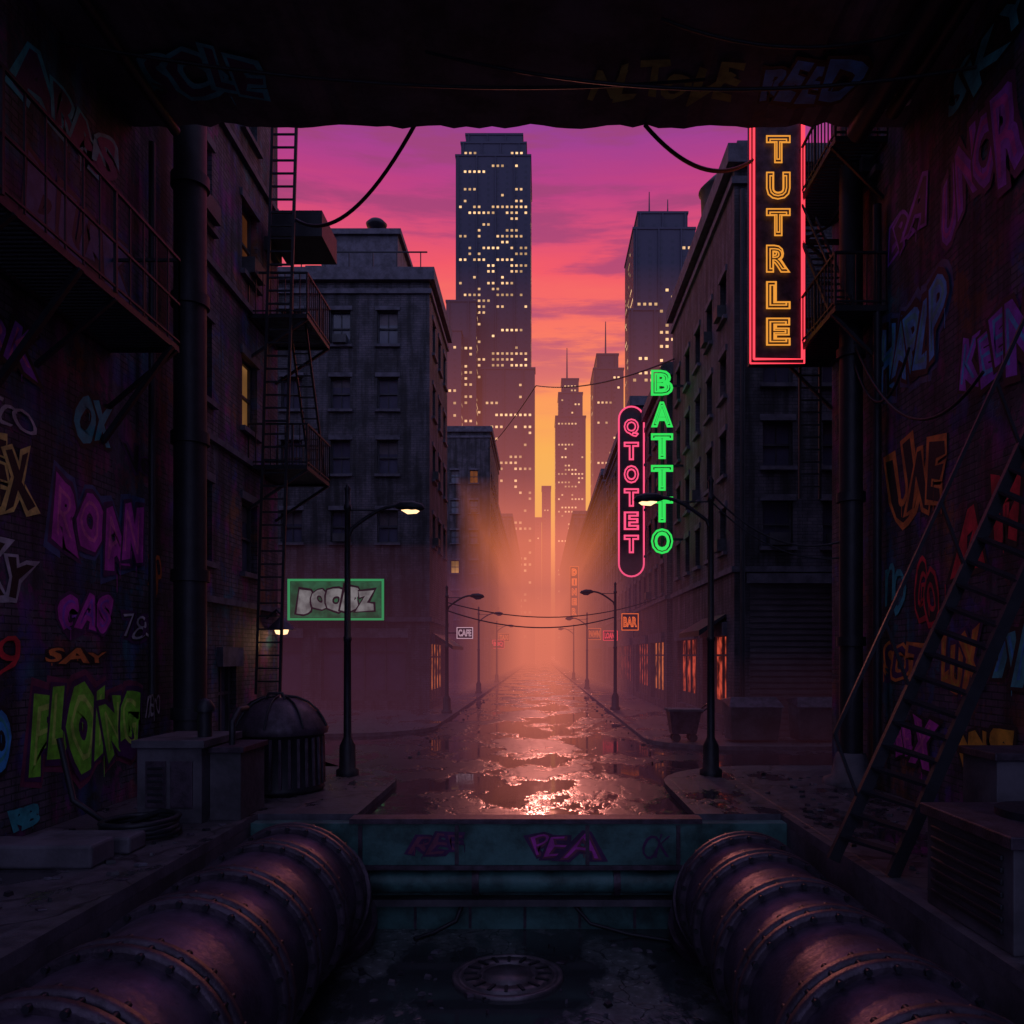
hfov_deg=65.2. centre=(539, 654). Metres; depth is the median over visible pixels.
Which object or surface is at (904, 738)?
graffiti
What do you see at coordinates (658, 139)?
cable
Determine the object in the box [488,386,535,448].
cable
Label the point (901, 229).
graffiti
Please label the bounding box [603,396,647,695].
apartment building
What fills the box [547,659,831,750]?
pavement
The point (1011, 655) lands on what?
graffiti
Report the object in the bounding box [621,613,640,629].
shop sign
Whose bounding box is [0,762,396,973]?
pavement
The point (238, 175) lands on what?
brick building
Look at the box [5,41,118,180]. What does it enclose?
graffiti
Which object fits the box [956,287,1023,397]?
graffiti
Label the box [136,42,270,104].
graffiti
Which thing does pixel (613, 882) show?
drain pipe
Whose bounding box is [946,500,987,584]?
graffiti
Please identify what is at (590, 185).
sky
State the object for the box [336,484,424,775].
street lamp
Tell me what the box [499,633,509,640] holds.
shop sign
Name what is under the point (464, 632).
shop sign
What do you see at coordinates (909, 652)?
graffiti
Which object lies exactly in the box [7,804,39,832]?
graffiti
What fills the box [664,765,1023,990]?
pavement
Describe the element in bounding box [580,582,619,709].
street lamp
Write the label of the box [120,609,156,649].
graffiti
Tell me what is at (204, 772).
utility box
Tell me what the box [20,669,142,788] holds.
graffiti
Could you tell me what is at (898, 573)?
graffiti
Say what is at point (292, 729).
trash bin
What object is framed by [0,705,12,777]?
graffiti
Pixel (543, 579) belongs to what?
skyscraper
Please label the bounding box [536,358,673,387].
cable
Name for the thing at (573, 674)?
street lamp
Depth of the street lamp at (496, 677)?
84.93 m
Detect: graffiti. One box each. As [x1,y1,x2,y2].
[0,313,44,390]
[0,396,36,434]
[0,433,40,516]
[0,537,38,602]
[0,636,19,674]
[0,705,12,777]
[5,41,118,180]
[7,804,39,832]
[20,141,136,306]
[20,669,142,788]
[43,460,144,583]
[44,646,108,664]
[55,589,114,639]
[72,391,113,450]
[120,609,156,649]
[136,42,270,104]
[145,694,159,720]
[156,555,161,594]
[404,831,465,860]
[523,830,607,862]
[588,59,745,105]
[642,834,669,858]
[757,55,872,108]
[882,259,953,403]
[883,430,946,529]
[883,641,923,682]
[884,711,943,778]
[885,563,905,615]
[888,170,927,266]
[914,556,938,627]
[940,69,1023,251]
[940,622,983,699]
[945,0,1023,121]
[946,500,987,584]
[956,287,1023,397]
[957,725,1016,770]
[989,462,1023,552]
[989,618,1023,695]
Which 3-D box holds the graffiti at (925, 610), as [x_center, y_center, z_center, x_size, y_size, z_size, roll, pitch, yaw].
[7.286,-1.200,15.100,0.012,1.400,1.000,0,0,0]
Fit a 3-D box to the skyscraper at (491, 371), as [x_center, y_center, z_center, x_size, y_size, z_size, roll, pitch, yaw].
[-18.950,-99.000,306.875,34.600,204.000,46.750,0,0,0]
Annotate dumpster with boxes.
[721,697,783,739]
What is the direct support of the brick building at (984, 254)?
on the ground
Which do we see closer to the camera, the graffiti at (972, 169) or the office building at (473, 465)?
the graffiti at (972, 169)
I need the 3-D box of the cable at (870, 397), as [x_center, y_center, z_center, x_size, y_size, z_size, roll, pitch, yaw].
[7.050,-5.859,16.601,0.059,1.305,2.072,0,0,-9]
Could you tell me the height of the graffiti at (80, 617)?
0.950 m
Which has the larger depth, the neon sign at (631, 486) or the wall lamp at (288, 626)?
the neon sign at (631, 486)
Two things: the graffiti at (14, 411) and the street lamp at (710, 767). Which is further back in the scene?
the street lamp at (710, 767)
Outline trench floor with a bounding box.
[297,929,732,1023]
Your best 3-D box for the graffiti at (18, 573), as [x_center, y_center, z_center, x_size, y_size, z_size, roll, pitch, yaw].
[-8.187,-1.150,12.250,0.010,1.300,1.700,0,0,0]
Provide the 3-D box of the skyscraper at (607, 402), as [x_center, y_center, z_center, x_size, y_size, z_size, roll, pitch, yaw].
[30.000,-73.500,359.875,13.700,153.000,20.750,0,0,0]
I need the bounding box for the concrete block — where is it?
[0,830,144,868]
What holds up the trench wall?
on the trench floor
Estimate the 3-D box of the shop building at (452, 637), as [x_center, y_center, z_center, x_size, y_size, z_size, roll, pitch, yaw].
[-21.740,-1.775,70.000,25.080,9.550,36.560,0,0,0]
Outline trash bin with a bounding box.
[236,692,328,796]
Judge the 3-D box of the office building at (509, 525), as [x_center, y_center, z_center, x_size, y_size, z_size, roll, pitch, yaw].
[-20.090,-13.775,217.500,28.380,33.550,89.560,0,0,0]
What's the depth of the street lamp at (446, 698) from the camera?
39.43 m
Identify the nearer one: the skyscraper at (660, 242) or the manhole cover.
the manhole cover
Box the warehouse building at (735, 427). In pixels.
[666,140,831,736]
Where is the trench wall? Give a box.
[0,815,1023,1023]
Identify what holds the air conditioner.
on the pavement at (730, 793)
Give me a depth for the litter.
12.33 m
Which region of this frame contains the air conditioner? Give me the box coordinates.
[920,745,1023,956]
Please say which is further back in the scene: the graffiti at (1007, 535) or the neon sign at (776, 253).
the neon sign at (776, 253)
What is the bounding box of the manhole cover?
[452,954,562,1001]
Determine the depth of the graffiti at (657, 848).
14.09 m
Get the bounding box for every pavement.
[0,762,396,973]
[319,663,527,736]
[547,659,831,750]
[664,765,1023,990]
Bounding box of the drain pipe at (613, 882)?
[367,870,679,942]
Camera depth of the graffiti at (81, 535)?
14.73 m
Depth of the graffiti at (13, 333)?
12.48 m
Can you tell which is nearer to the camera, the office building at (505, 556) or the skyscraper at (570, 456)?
the office building at (505, 556)
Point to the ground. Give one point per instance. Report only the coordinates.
(376, 752)
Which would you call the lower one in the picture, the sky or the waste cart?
the waste cart
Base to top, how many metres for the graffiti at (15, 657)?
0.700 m
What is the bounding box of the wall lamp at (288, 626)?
[266,609,295,634]
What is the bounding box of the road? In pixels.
[364,660,688,814]
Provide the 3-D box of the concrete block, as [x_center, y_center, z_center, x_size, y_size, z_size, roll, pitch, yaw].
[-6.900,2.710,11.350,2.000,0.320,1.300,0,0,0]
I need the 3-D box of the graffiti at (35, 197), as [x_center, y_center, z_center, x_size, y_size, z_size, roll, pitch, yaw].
[-8.179,-7.400,14.400,0.018,1.600,3.600,0,0,0]
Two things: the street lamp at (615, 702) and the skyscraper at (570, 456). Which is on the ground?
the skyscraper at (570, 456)
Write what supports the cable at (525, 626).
attached to the street lamp at (446, 698)
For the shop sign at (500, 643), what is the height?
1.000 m
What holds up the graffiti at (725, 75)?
attached to the overpass
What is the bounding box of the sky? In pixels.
[278,123,830,655]
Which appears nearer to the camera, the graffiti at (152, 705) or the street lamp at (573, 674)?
the graffiti at (152, 705)
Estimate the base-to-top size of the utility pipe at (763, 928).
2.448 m
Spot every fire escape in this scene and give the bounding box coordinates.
[0,61,180,443]
[247,127,336,693]
[789,122,887,498]
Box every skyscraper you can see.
[445,133,535,662]
[535,486,550,659]
[554,355,585,659]
[590,322,623,496]
[624,192,695,406]
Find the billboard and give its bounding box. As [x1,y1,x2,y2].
[287,579,385,620]
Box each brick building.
[0,0,280,835]
[832,0,1023,802]
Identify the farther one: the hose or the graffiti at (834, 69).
the graffiti at (834, 69)
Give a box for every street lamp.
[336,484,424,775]
[441,585,483,713]
[475,606,502,692]
[494,621,511,681]
[558,624,575,678]
[565,613,589,688]
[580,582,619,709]
[634,476,721,775]
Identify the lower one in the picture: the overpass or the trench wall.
the trench wall
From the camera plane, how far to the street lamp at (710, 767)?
19.13 m
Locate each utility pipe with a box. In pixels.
[0,822,377,1023]
[667,831,1014,1023]
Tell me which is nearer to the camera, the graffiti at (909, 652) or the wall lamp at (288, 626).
the graffiti at (909, 652)
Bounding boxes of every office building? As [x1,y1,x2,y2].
[447,426,500,679]
[499,508,511,673]
[501,513,521,667]
[559,511,586,669]
[573,469,605,682]
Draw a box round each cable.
[295,127,415,227]
[425,50,976,91]
[448,599,654,617]
[448,610,613,627]
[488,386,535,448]
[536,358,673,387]
[643,123,755,172]
[853,342,984,420]
[853,347,910,402]
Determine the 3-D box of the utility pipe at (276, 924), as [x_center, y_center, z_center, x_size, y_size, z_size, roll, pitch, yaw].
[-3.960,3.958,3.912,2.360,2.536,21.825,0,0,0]
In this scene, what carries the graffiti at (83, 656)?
attached to the brick building at (238, 175)
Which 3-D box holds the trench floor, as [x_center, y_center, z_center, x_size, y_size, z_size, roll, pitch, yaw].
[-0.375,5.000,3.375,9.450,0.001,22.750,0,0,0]
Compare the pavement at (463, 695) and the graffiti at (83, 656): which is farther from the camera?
the pavement at (463, 695)
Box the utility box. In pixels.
[131,698,267,823]
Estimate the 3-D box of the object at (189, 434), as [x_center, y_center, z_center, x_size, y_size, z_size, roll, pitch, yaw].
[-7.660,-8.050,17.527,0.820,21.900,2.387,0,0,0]
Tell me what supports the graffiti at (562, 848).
attached to the trench wall
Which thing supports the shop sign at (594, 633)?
attached to the office building at (589, 553)
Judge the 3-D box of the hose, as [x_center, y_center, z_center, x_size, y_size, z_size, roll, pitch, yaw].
[-6.932,2.131,12.700,2.518,1.498,1.201,0,0,9]
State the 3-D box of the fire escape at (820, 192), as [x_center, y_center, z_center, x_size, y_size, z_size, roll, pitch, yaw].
[6.750,-7.963,18.450,1.150,8.125,3.350,0,0,0]
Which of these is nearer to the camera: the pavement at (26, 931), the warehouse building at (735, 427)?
the pavement at (26, 931)
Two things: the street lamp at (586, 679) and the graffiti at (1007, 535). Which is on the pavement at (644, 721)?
the street lamp at (586, 679)
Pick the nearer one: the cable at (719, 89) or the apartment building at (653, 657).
the cable at (719, 89)
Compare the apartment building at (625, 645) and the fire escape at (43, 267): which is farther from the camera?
the apartment building at (625, 645)
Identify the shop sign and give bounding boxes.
[448,627,472,638]
[492,640,503,647]
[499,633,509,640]
[570,566,579,617]
[588,628,600,639]
[603,631,619,639]
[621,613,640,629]
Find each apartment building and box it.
[278,217,462,709]
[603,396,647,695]
[633,362,672,708]
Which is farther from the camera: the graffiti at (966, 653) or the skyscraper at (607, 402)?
the skyscraper at (607, 402)
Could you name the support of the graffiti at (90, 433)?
attached to the brick building at (238, 175)
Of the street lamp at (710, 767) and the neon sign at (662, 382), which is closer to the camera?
the street lamp at (710, 767)
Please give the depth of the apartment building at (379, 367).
42.00 m
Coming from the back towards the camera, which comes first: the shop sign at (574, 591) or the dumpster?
the shop sign at (574, 591)
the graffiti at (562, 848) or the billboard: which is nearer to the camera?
the graffiti at (562, 848)
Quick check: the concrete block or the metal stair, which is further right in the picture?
the metal stair
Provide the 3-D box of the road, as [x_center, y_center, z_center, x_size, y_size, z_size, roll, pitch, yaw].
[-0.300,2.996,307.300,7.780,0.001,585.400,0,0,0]
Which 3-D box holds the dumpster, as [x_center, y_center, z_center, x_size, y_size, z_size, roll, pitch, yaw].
[7.050,2.092,26.600,1.800,1.416,1.300,0,0,0]
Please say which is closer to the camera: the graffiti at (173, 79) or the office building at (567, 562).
the graffiti at (173, 79)
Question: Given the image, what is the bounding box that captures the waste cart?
[664,703,706,741]
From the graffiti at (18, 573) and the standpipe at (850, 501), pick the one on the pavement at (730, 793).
the standpipe at (850, 501)
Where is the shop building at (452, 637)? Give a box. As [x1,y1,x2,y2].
[448,590,455,681]
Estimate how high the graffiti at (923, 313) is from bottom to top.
2.300 m
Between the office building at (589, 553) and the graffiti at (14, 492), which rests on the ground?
the office building at (589, 553)
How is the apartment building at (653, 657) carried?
on the ground
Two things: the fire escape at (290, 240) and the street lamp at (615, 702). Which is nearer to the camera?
the fire escape at (290, 240)
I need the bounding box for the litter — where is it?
[0,695,927,1017]
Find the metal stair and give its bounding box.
[827,315,1023,877]
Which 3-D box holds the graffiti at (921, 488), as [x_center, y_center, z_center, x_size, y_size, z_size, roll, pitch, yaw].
[7.287,-3.400,15.650,0.015,2.000,2.700,0,0,0]
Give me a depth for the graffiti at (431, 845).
14.09 m
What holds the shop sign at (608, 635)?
attached to the apartment building at (625, 645)
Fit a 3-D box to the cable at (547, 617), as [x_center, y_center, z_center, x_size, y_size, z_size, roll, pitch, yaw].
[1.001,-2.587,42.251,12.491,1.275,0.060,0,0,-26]
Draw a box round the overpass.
[36,0,988,142]
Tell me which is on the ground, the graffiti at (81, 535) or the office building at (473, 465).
the office building at (473, 465)
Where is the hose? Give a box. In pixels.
[56,738,182,840]
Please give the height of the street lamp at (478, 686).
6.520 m
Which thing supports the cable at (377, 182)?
attached to the overpass
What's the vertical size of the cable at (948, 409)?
2.666 m
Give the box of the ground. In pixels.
[325,656,831,770]
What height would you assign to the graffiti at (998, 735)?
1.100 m
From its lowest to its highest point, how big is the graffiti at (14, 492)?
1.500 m
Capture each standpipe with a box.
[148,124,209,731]
[822,127,881,787]
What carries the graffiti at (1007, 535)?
attached to the brick building at (984, 254)
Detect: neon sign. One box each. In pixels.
[618,406,645,576]
[651,367,682,557]
[748,124,838,367]
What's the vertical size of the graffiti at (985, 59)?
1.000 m

